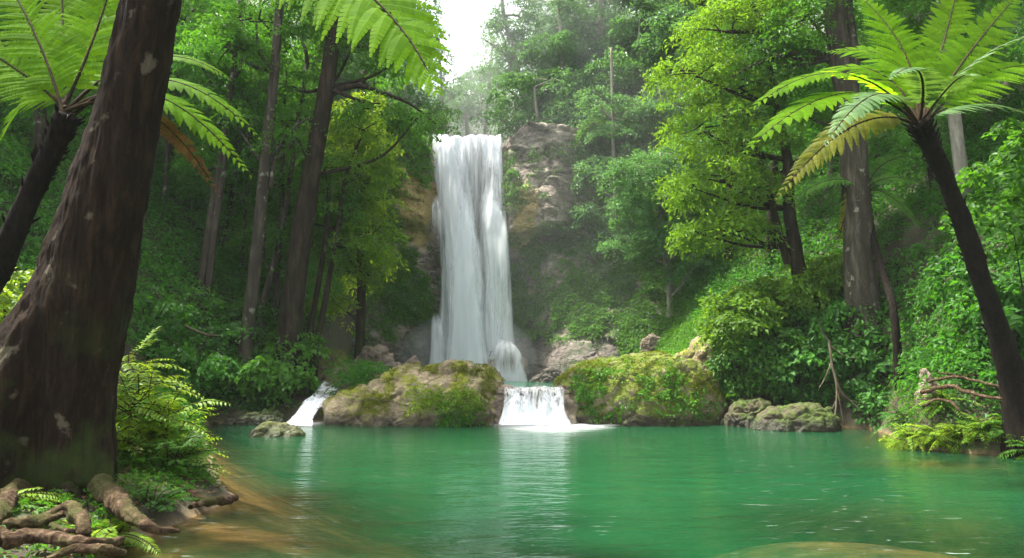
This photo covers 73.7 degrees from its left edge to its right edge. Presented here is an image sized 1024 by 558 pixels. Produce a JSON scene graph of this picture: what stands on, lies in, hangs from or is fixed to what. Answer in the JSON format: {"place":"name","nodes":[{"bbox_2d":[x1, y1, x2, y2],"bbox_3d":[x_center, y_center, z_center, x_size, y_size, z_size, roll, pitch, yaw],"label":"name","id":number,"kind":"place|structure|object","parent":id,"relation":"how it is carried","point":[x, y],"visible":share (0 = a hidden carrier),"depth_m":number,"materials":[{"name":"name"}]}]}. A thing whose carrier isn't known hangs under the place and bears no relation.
{"place":"outdoors","nodes":[
{"label":"outdoors","id":0,"kind":"place"},
{"bbox_2d":[295,381,554,392],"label":"pool water","id":1,"kind":"structure","parent":0,"point":[526,384],"depth_m":29.15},
{"bbox_2d":[352,344,400,371],"bbox_3d":[-5.610,4.174,28.671,2.258,2.843,2.104,0,-7,0],"label":"boulder","id":2,"kind":"object","parent":1,"relation":"in","point":[374,353],"visible":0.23,"depth_m":28.27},
{"bbox_2d":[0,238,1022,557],"bbox_3d":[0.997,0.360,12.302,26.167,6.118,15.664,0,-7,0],"label":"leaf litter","id":3,"kind":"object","parent":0,"point":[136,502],"visible":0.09,"depth_m":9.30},
{"bbox_2d":[0,0,1023,557],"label":"ground","id":4,"kind":"structure","parent":0,"point":[892,532],"depth_m":13.63,"materials":[{"name":"soil"}]},
{"bbox_2d":[0,267,33,323],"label":"shrub","id":5,"kind":"object","parent":4,"relation":"on","point":[8,302],"visible":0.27,"depth_m":12.67,"materials":[{"name":"green plant"}]},
{"bbox_2d":[0,0,118,198],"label":"forest tree","id":6,"kind":"object","parent":4,"relation":"on","point":[39,121],"visible":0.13,"depth_m":21.79,"materials":[{"name":"green plant"}]},
{"bbox_2d":[0,0,181,557],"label":"giant tree","id":7,"kind":"object","parent":4,"relation":"on","point":[64,325],"visible":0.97,"depth_m":8.17,"materials":[{"name":"brown plant"}]},
{"bbox_2d":[54,514,159,555],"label":"fern","id":8,"kind":"object","parent":4,"relation":"on","point":[106,531],"visible":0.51,"depth_m":6.92,"materials":[{"name":"green plant"}]},
{"bbox_2d":[0,449,221,557],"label":"undergrowth","id":9,"kind":"object","parent":4,"relation":"on","point":[158,475],"visible":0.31,"depth_m":8.46,"materials":[{"name":"green plant"}]},
{"bbox_2d":[0,0,260,293],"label":"tree fern","id":10,"kind":"object","parent":4,"relation":"on","point":[61,65],"visible":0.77,"depth_m":10.84,"materials":[{"name":"plant"}]},
{"bbox_2d":[72,0,223,158],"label":"forest tree","id":11,"kind":"object","parent":4,"relation":"on","point":[94,92],"visible":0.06,"depth_m":29.07,"materials":[{"name":"green plant"}]},
{"bbox_2d":[115,326,203,451],"bbox_3d":[-6.232,1.981,11.103,2.083,2.416,2.143,-5,-9,35],"label":"leafy plant","id":12,"kind":"object","parent":4,"relation":"on","point":[159,364],"visible":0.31,"depth_m":11.08,"materials":[{"name":"green plant"}]},
{"bbox_2d":[115,363,205,459],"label":"leafy plant","id":13,"kind":"object","parent":4,"relation":"on","point":[134,419],"visible":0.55,"depth_m":9.97,"materials":[{"name":"green plant"}]},
{"bbox_2d":[128,483,200,511],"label":"fern","id":14,"kind":"object","parent":4,"relation":"on","point":[177,495],"visible":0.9,"depth_m":8.15,"materials":[{"name":"green plant"}]},
{"bbox_2d":[78,0,254,168],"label":"forest tree","id":15,"kind":"object","parent":4,"relation":"on","point":[188,6],"visible":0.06,"depth_m":31.31,"materials":[{"name":"green plant"}]},
{"bbox_2d":[115,394,218,477],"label":"undergrowth","id":16,"kind":"object","parent":4,"relation":"on","point":[143,457],"visible":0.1,"depth_m":9.95,"materials":[{"name":"green plant"}]},
{"bbox_2d":[132,292,202,393],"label":"shrub","id":17,"kind":"object","parent":4,"relation":"on","point":[170,308],"visible":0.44,"depth_m":21.13,"materials":[{"name":"green plant"}]},
{"bbox_2d":[115,388,229,484],"bbox_3d":[-5.273,2.437,10.386,1.922,1.597,1.754,-7,-10,44],"label":"leafy plant","id":18,"kind":"object","parent":4,"relation":"on","point":[167,405],"visible":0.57,"depth_m":10.36,"materials":[{"name":"green plant"}]},
{"bbox_2d":[136,430,227,484],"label":"leafy plant","id":19,"kind":"object","parent":4,"relation":"on","point":[176,456],"visible":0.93,"depth_m":9.64,"materials":[{"name":"green plant"}]},
{"bbox_2d":[160,18,220,216],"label":"forest tree","id":20,"kind":"object","parent":4,"relation":"on","point":[165,179],"visible":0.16,"depth_m":27.99,"materials":[{"name":"green plant"}]},
{"bbox_2d":[0,2,392,406],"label":"undergrowth","id":21,"kind":"object","parent":4,"relation":"on","point":[23,163],"visible":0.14,"depth_m":24.27,"materials":[{"name":"green plant"}]},
{"bbox_2d":[117,330,300,447],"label":"undergrowth","id":22,"kind":"object","parent":4,"relation":"on","point":[187,397],"visible":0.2,"depth_m":20.46,"materials":[{"name":"green plant"}]},
{"bbox_2d":[182,352,246,406],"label":"shrub","id":23,"kind":"object","parent":4,"relation":"on","point":[213,364],"visible":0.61,"depth_m":21.92,"materials":[{"name":"green plant"}]},
{"bbox_2d":[169,313,262,360],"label":"shrub","id":24,"kind":"object","parent":4,"relation":"on","point":[233,333],"visible":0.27,"depth_m":23.57,"materials":[{"name":"green plant"}]},
{"bbox_2d":[180,285,269,326],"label":"shrub","id":25,"kind":"object","parent":4,"relation":"on","point":[240,306],"visible":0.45,"depth_m":24.69,"materials":[{"name":"green plant"}]},
{"bbox_2d":[154,32,299,253],"bbox_3d":[-11.867,-6.087,29.347,6.371,10.459,5.451,0,-7,0],"label":"forest tree","id":26,"kind":"object","parent":4,"relation":"on","point":[229,194],"visible":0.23,"depth_m":28.88,"materials":[{"name":"green plant"}]},
{"bbox_2d":[170,25,289,306],"bbox_3d":[-11.476,-4.207,26.606,5.346,11.293,4.239,0,-7,0],"label":"forest tree","id":27,"kind":"object","parent":4,"relation":"on","point":[224,167],"visible":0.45,"depth_m":26.14,"materials":[{"name":"green plant"}]},
{"bbox_2d":[165,0,296,221],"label":"forest tree","id":28,"kind":"object","parent":4,"relation":"on","point":[197,143],"visible":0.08,"depth_m":31.74,"materials":[{"name":"green plant"}]},
{"bbox_2d":[170,0,294,296],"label":"forest tree","id":29,"kind":"object","parent":4,"relation":"on","point":[205,247],"visible":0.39,"depth_m":26.09,"materials":[{"name":"green plant"}]},
{"bbox_2d":[196,125,287,279],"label":"forest tree","id":30,"kind":"object","parent":4,"relation":"on","point":[234,207],"visible":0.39,"depth_m":28.60,"materials":[{"name":"green plant"}]},
{"bbox_2d":[205,354,296,406],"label":"shrub","id":31,"kind":"object","parent":4,"relation":"on","point":[255,367],"visible":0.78,"depth_m":22.54,"materials":[{"name":"green plant"}]},
{"bbox_2d":[213,408,288,433],"bbox_3d":[-8.384,4.719,21.985,3.009,1.118,1.866,0,-7,0],"label":"boulder","id":32,"kind":"object","parent":4,"relation":"on","point":[240,417],"visible":0.3,"depth_m":21.57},
{"bbox_2d":[174,0,330,371],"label":"forest tree","id":33,"kind":"object","parent":4,"relation":"on","point":[267,158],"visible":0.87,"depth_m":25.09,"materials":[{"name":"green plant"}]},
{"bbox_2d":[233,59,318,321],"bbox_3d":[-9.976,-3.569,28.570,4.590,11.566,4.021,0,-7,0],"label":"forest tree","id":34,"kind":"object","parent":4,"relation":"on","point":[276,287],"visible":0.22,"depth_m":27.89,"materials":[{"name":"green plant"}]},
{"bbox_2d":[225,0,345,328],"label":"forest tree","id":35,"kind":"object","parent":4,"relation":"on","point":[275,258],"visible":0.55,"depth_m":27.20,"materials":[{"name":"green plant"}]},
{"bbox_2d":[251,362,320,410],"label":"shrub","id":36,"kind":"object","parent":4,"relation":"on","point":[301,376],"visible":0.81,"depth_m":22.89,"materials":[{"name":"green plant"}]},
{"bbox_2d":[252,330,331,394],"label":"shrub","id":37,"kind":"object","parent":4,"relation":"on","point":[270,347],"visible":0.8,"depth_m":24.48,"materials":[{"name":"green plant"}]},
{"bbox_2d":[218,84,380,273],"bbox_3d":[-8.779,-3.210,28.951,4.768,10.500,6.595,-4,-8,31],"label":"forest tree","id":38,"kind":"object","parent":4,"relation":"on","point":[293,203],"visible":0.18,"depth_m":28.05,"materials":[{"name":"green plant"}]},
{"bbox_2d":[287,381,336,425],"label":"cascade","id":39,"kind":"object","parent":4,"relation":"on","point":[306,412],"visible":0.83,"depth_m":21.73,"materials":[{"name":"liquid"}]},
{"bbox_2d":[281,153,371,392],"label":"forest tree","id":40,"kind":"object","parent":4,"relation":"on","point":[328,208],"visible":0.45,"depth_m":26.54,"materials":[{"name":"green plant"}]},
{"bbox_2d":[318,348,351,386],"bbox_3d":[-7.521,4.193,28.192,2.066,2.768,2.135,0,-7,0],"label":"boulder","id":41,"kind":"object","parent":4,"relation":"on","point":[322,363],"visible":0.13,"depth_m":27.73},
{"bbox_2d":[250,0,448,388],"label":"forest tree","id":42,"kind":"object","parent":4,"relation":"on","point":[327,91],"visible":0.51,"depth_m":25.79,"materials":[{"name":"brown plant"}]},
{"bbox_2d":[318,14,391,109],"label":"clifftop tree","id":43,"kind":"object","parent":4,"relation":"on","point":[347,77],"visible":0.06,"depth_m":46.13,"materials":[{"name":"green plant"}]},
{"bbox_2d":[304,70,409,358],"bbox_3d":[-6.778,-1.773,29.338,4.378,15.171,3.430,-2,-7,17],"label":"forest tree","id":44,"kind":"object","parent":4,"relation":"on","point":[362,276],"visible":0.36,"depth_m":29.11,"materials":[{"name":"green plant"}]},
{"bbox_2d":[270,0,449,96],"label":"tree fern","id":45,"kind":"object","parent":4,"relation":"on","point":[360,15],"visible":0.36,"depth_m":8.32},
{"bbox_2d":[309,109,410,395],"bbox_3d":[-6.199,-1.018,27.033,3.782,11.966,3.723,7,-10,-43],"label":"forest tree","id":46,"kind":"object","parent":4,"relation":"on","point":[356,242],"visible":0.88,"depth_m":26.92,"materials":[{"name":"green plant"}]},
{"bbox_2d":[349,73,433,138],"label":"clifftop tree","id":47,"kind":"object","parent":4,"relation":"on","point":[389,90],"visible":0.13,"depth_m":41.54,"materials":[{"name":"green plant"}]},
{"bbox_2d":[352,0,447,117],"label":"clifftop tree","id":48,"kind":"object","parent":4,"relation":"on","point":[413,94],"visible":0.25,"depth_m":46.09,"materials":[{"name":"green plant"}]},
{"bbox_2d":[319,359,505,426],"bbox_3d":[-3.282,4.225,22.619,6.425,3.110,3.527,0,-7,0],"label":"boulder","id":49,"kind":"object","parent":4,"relation":"on","point":[378,401],"visible":0.69,"depth_m":21.51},
{"bbox_2d":[399,383,483,417],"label":"trailing plant","id":50,"kind":"object","parent":49,"relation":"on","point":[438,399],"visible":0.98,"depth_m":21.10,"materials":[{"name":"green plant"}]},
{"bbox_2d":[434,398,488,426],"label":"trailing plant","id":51,"kind":"object","parent":49,"relation":"attached to","point":[447,418],"visible":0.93,"depth_m":20.96,"materials":[{"name":"green plant"}]},
{"bbox_2d":[412,99,462,138],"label":"clifftop tree","id":52,"kind":"object","parent":4,"relation":"on","point":[443,125],"visible":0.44,"depth_m":46.58,"materials":[{"name":"green plant"}]},
{"bbox_2d":[427,25,472,134],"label":"clifftop tree","id":53,"kind":"object","parent":4,"relation":"on","point":[456,95],"visible":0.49,"depth_m":52.27,"materials":[{"name":"green plant"}]},
{"bbox_2d":[426,64,510,135],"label":"clifftop tree","id":54,"kind":"object","parent":4,"relation":"on","point":[466,116],"visible":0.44,"depth_m":57.17,"materials":[{"name":"green plant"}]},
{"bbox_2d":[458,32,508,134],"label":"clifftop tree","id":55,"kind":"object","parent":4,"relation":"on","point":[473,97],"visible":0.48,"depth_m":54.68,"materials":[{"name":"green plant"}]},
{"bbox_2d":[488,384,520,424],"bbox_3d":[-0.437,4.449,22.213,1.723,2.038,1.512,0,-7,0],"label":"boulder","id":56,"kind":"object","parent":4,"relation":"on","point":[500,395],"visible":0.12,"depth_m":21.73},
{"bbox_2d":[499,386,570,424],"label":"cascade","id":57,"kind":"object","parent":56,"relation":"on","point":[526,411],"visible":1,"depth_m":21.07,"materials":[{"name":"liquid"}]},
{"bbox_2d":[206,0,821,137],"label":"forest","id":58,"kind":"object","parent":4,"relation":"on","point":[496,127],"visible":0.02,"depth_m":66.68,"materials":[{"name":"green plant"}]},
{"bbox_2d":[474,0,567,118],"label":"clifftop tree","id":59,"kind":"object","parent":4,"relation":"on","point":[500,22],"visible":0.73,"depth_m":49.37,"materials":[{"name":"green plant"}]},
{"bbox_2d":[469,69,572,144],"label":"clifftop tree","id":60,"kind":"object","parent":4,"relation":"on","point":[516,116],"visible":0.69,"depth_m":44.94,"materials":[{"name":"green plant"}]},
{"bbox_2d":[515,65,593,127],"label":"clifftop tree","id":61,"kind":"object","parent":4,"relation":"on","point":[568,110],"visible":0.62,"depth_m":43.99,"materials":[{"name":"green plant"}]},
{"bbox_2d":[506,0,607,125],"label":"clifftop tree","id":62,"kind":"object","parent":4,"relation":"on","point":[560,35],"visible":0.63,"depth_m":46.44,"materials":[{"name":"green plant"}]},
{"bbox_2d":[524,0,603,127],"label":"clifftop tree","id":63,"kind":"object","parent":4,"relation":"on","point":[579,62],"visible":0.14,"depth_m":49.53,"materials":[{"name":"green plant"}]},
{"bbox_2d":[536,0,638,115],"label":"clifftop tree","id":64,"kind":"object","parent":4,"relation":"on","point":[598,44],"visible":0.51,"depth_m":48.12,"materials":[{"name":"green plant"}]},
{"bbox_2d":[566,47,664,258],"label":"forest tree","id":65,"kind":"object","parent":4,"relation":"on","point":[611,128],"visible":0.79,"depth_m":37.82,"materials":[{"name":"green plant"}]},
{"bbox_2d":[564,0,672,111],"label":"clifftop tree","id":66,"kind":"object","parent":4,"relation":"on","point":[585,78],"visible":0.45,"depth_m":45.30,"materials":[{"name":"green plant"}]},
{"bbox_2d":[580,0,661,95],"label":"clifftop tree","id":67,"kind":"object","parent":4,"relation":"on","point":[633,18],"visible":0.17,"depth_m":48.84,"materials":[{"name":"green plant"}]},
{"bbox_2d":[553,350,727,425],"bbox_3d":[4.146,4.141,22.809,6.086,3.551,3.921,0,-7,0],"label":"boulder","id":68,"kind":"object","parent":4,"relation":"on","point":[696,372],"visible":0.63,"depth_m":21.53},
{"bbox_2d":[576,354,694,393],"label":"trailing plant","id":69,"kind":"object","parent":68,"relation":"on","point":[630,360],"visible":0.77,"depth_m":21.89,"materials":[{"name":"green plant"}]},
{"bbox_2d":[568,365,724,424],"bbox_3d":[4.505,3.654,21.645,5.275,1.875,1.909,1,-7,-9],"label":"trailing plant","id":70,"kind":"object","parent":68,"relation":"on","point":[585,395],"visible":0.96,"depth_m":21.33,"materials":[{"name":"green plant"}]},
{"bbox_2d":[594,0,690,109],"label":"clifftop tree","id":71,"kind":"object","parent":4,"relation":"on","point":[640,16],"visible":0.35,"depth_m":44.77,"materials":[{"name":"green plant"}]},
{"bbox_2d":[590,135,720,317],"bbox_3d":[7.059,-2.550,33.346,6.625,9.274,5.531,0,-7,0],"label":"forest tree","id":72,"kind":"object","parent":4,"relation":"on","point":[660,234],"visible":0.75,"depth_m":33.18,"materials":[{"name":"green plant"}]},
{"bbox_2d":[617,0,730,108],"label":"clifftop tree","id":73,"kind":"object","parent":4,"relation":"on","point":[684,10],"visible":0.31,"depth_m":42.86,"materials":[{"name":"green plant"}]},
{"bbox_2d":[676,335,715,364],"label":"boulder","id":74,"kind":"object","parent":4,"relation":"on","point":[698,355],"visible":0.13,"depth_m":25.75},
{"bbox_2d":[651,232,743,355],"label":"undergrowth","id":75,"kind":"object","parent":4,"relation":"on","point":[682,341],"visible":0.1,"depth_m":31.41,"materials":[{"name":"green plant"}]},
{"bbox_2d":[651,44,760,268],"bbox_3d":[9.330,-5.773,32.818,5.541,11.264,5.753,0,-7,0],"label":"forest tree","id":76,"kind":"object","parent":4,"relation":"on","point":[725,189],"visible":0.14,"depth_m":32.62,"materials":[{"name":"green plant"}]},
{"bbox_2d":[638,0,823,327],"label":"forest tree","id":77,"kind":"object","parent":4,"relation":"on","point":[792,254],"visible":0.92,"depth_m":24.58,"materials":[{"name":"green plant"}]},
{"bbox_2d":[693,306,778,375],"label":"shrub","id":78,"kind":"object","parent":4,"relation":"on","point":[705,338],"visible":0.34,"depth_m":22.49,"materials":[{"name":"green plant"}]},
{"bbox_2d":[692,289,789,389],"bbox_3d":[7.535,2.678,22.384,2.867,4.839,2.912,-6,-10,42],"label":"shrub","id":79,"kind":"object","parent":4,"relation":"on","point":[719,321],"visible":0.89,"depth_m":22.03,"materials":[{"name":"green plant"}]},
{"bbox_2d":[703,343,779,407],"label":"shrub","id":80,"kind":"object","parent":4,"relation":"on","point":[734,390],"visible":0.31,"depth_m":21.99,"materials":[{"name":"green plant"}]},
{"bbox_2d":[720,398,770,427],"bbox_3d":[7.352,4.479,21.004,1.763,1.652,1.621,0,-7,0],"label":"boulder","id":81,"kind":"object","parent":4,"relation":"on","point":[743,413],"visible":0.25,"depth_m":20.75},
{"bbox_2d":[706,335,788,405],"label":"shrub","id":82,"kind":"object","parent":4,"relation":"on","point":[749,342],"visible":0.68,"depth_m":21.79,"materials":[{"name":"green plant"}]},
{"bbox_2d":[713,273,829,356],"bbox_3d":[8.820,1.344,23.278,3.593,3.114,3.397,3,-8,-22],"label":"shrub","id":83,"kind":"object","parent":4,"relation":"on","point":[770,287],"visible":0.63,"depth_m":22.70,"materials":[{"name":"green plant"}]},
{"bbox_2d":[738,304,839,393],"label":"shrub","id":84,"kind":"object","parent":4,"relation":"on","point":[772,344],"visible":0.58,"depth_m":21.85,"materials":[{"name":"green plant"}]},
{"bbox_2d":[749,402,841,431],"bbox_3d":[8.313,4.319,20.052,2.649,1.395,1.961,0,-7,0],"label":"boulder","id":85,"kind":"object","parent":4,"relation":"on","point":[805,417],"visible":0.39,"depth_m":19.51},
{"bbox_2d":[747,0,854,274],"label":"forest tree","id":86,"kind":"object","parent":4,"relation":"on","point":[775,164],"visible":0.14,"depth_m":28.69,"materials":[{"name":"green plant"}]},
{"bbox_2d":[755,351,851,406],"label":"shrub","id":87,"kind":"object","parent":4,"relation":"on","point":[793,395],"visible":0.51,"depth_m":21.43,"materials":[{"name":"green plant"}]},
{"bbox_2d":[773,249,843,316],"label":"shrub","id":88,"kind":"object","parent":4,"relation":"on","point":[821,280],"visible":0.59,"depth_m":23.60,"materials":[{"name":"green plant"}]},
{"bbox_2d":[720,0,936,336],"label":"forest tree","id":89,"kind":"object","parent":4,"relation":"on","point":[839,22],"visible":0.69,"depth_m":22.87,"materials":[{"name":"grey plant"}]},
{"bbox_2d":[772,0,889,193],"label":"forest tree","id":90,"kind":"object","parent":4,"relation":"on","point":[833,112],"visible":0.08,"depth_m":30.02,"materials":[{"name":"green plant"}]},
{"bbox_2d":[778,300,887,384],"bbox_3d":[10.627,2.119,22.144,4.227,2.866,3.437,0,-7,0],"label":"shrub","id":91,"kind":"object","parent":4,"relation":"on","point":[810,358],"visible":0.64,"depth_m":21.39,"materials":[{"name":"green plant"}]},
{"bbox_2d":[819,324,870,424],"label":"dry branches","id":92,"kind":"object","parent":4,"relation":"on","point":[839,391],"visible":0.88,"depth_m":20.49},
{"bbox_2d":[681,0,1023,428],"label":"undergrowth","id":93,"kind":"object","parent":4,"relation":"on","point":[928,361],"visible":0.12,"depth_m":23.32,"materials":[{"name":"green plant"}]},
{"bbox_2d":[819,369,892,430],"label":"shrub","id":94,"kind":"object","parent":4,"relation":"on","point":[864,395],"visible":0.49,"depth_m":20.27,"materials":[{"name":"green plant"}]},
{"bbox_2d":[794,154,932,392],"bbox_3d":[11.883,-0.391,22.640,5.511,8.443,3.300,6,-10,-42],"label":"tree fern","id":95,"kind":"object","parent":4,"relation":"on","point":[878,177],"visible":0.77,"depth_m":22.10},
{"bbox_2d":[842,314,892,380],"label":"shrub","id":96,"kind":"object","parent":4,"relation":"on","point":[871,365],"visible":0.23,"depth_m":20.65,"materials":[{"name":"green plant"}]},
{"bbox_2d":[737,0,1023,460],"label":"tree fern","id":97,"kind":"object","parent":4,"relation":"on","point":[948,80],"visible":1,"depth_m":14.07,"materials":[{"name":"plant"}]},
{"bbox_2d":[803,301,1002,454],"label":"undergrowth","id":98,"kind":"object","parent":4,"relation":"on","point":[914,411],"visible":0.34,"depth_m":17.35,"materials":[{"name":"green plant"}]},
{"bbox_2d":[889,143,952,195],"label":"forest tree","id":99,"kind":"object","parent":4,"relation":"on","point":[921,162],"visible":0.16,"depth_m":23.65,"materials":[{"name":"green plant"}]},
{"bbox_2d":[859,0,1005,129],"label":"forest tree","id":100,"kind":"object","parent":4,"relation":"on","point":[977,9],"visible":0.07,"depth_m":24.99,"materials":[{"name":"green plant"}]},
{"bbox_2d":[859,0,1023,197],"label":"forest tree","id":101,"kind":"object","parent":4,"relation":"on","point":[957,142],"visible":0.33,"depth_m":22.17,"materials":[{"name":"green plant"}]},
{"bbox_2d":[918,255,1023,375],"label":"shrub","id":102,"kind":"object","parent":4,"relation":"on","point":[1013,290],"visible":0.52,"depth_m":16.89,"materials":[{"name":"green plant"}]},
{"bbox_2d":[938,117,1023,300],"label":"shrub","id":103,"kind":"object","parent":4,"relation":"on","point":[991,228],"visible":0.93,"depth_m":15.29,"materials":[{"name":"green plant"}]},
{"bbox_2d":[203,68,820,380],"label":"cliff","id":104,"kind":"structure","parent":0,"point":[421,226],"depth_m":38.40,"materials":[{"name":"stone"}]},
{"bbox_2d":[429,134,526,381],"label":"waterfall","id":105,"kind":"structure","parent":104,"relation":"on","point":[474,323],"depth_m":38.10,"materials":[{"name":"liquid"}]},
{"bbox_2d":[196,64,827,354],"bbox_3d":[0.838,-2.078,36.420,31.655,16.627,15.144,-1,-7,12],"label":"ivy","id":106,"kind":"object","parent":104,"relation":"attached to","point":[598,301],"visible":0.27,"depth_m":37.44,"materials":[{"name":"green plant"}]},
{"bbox_2d":[270,0,809,97],"label":"sky","id":107,"kind":"structure","parent":0,"point":[462,17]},
{"bbox_2d":[126,423,1023,557],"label":"pool water","id":108,"kind":"structure","parent":0,"point":[598,491],"depth_m":10.65,"materials":[{"name":"liquid"}]},
{"bbox_2d":[249,421,305,437],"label":"boulder","id":109,"kind":"object","parent":108,"relation":"in","point":[272,429],"visible":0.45,"depth_m":17.97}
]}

